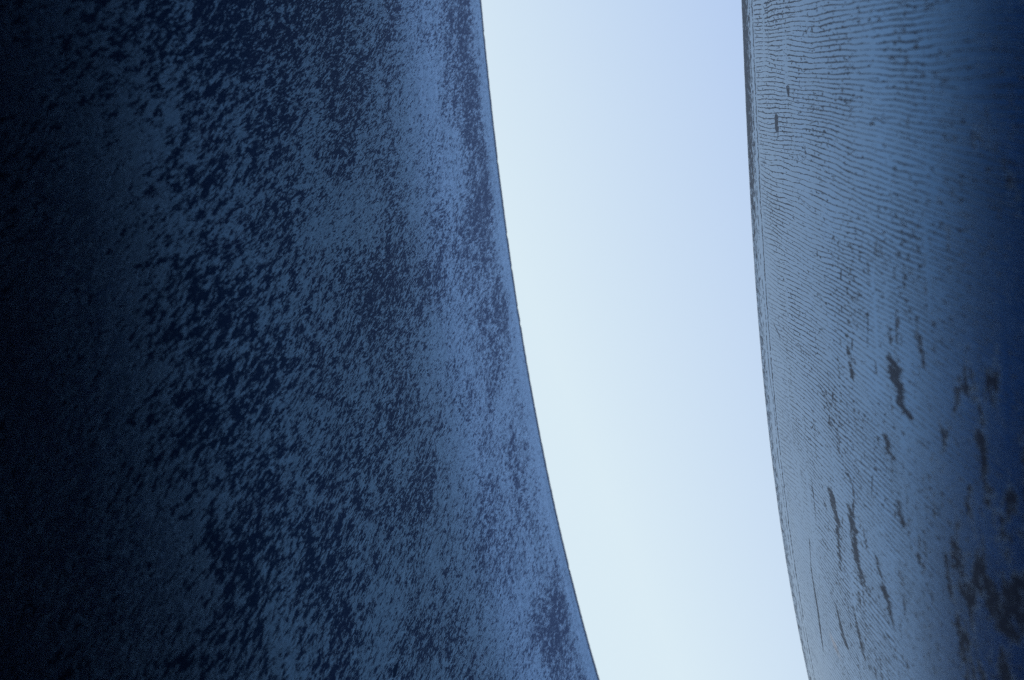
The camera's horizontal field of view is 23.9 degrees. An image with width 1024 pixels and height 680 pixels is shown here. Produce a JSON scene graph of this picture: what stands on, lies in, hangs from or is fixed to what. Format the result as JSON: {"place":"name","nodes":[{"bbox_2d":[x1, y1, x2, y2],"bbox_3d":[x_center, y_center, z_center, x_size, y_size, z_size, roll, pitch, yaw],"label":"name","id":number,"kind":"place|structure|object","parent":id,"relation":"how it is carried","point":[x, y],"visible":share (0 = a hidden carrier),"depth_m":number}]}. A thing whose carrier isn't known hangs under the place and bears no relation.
{"place":"outdoors","nodes":[
{"label":"outdoors","id":0,"kind":"place"},
{"bbox_2d":[481,0,808,679],"label":"sky","id":1,"kind":"structure","parent":0,"point":[620,126]},
{"label":"ground","id":2,"kind":"structure","parent":0,"visible":0},
{"bbox_2d":[0,0,599,679],"bbox_3d":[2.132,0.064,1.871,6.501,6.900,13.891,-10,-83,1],"label":"curved steel plate","id":3,"kind":"object","parent":2,"relation":"on","point":[266,404],"visible":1,"depth_m":3.23},
{"bbox_2d":[741,0,1023,679],"bbox_3d":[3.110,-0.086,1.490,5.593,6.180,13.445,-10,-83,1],"label":"curved steel plate","id":4,"kind":"object","parent":2,"relation":"on","point":[885,140],"visible":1,"depth_m":2.68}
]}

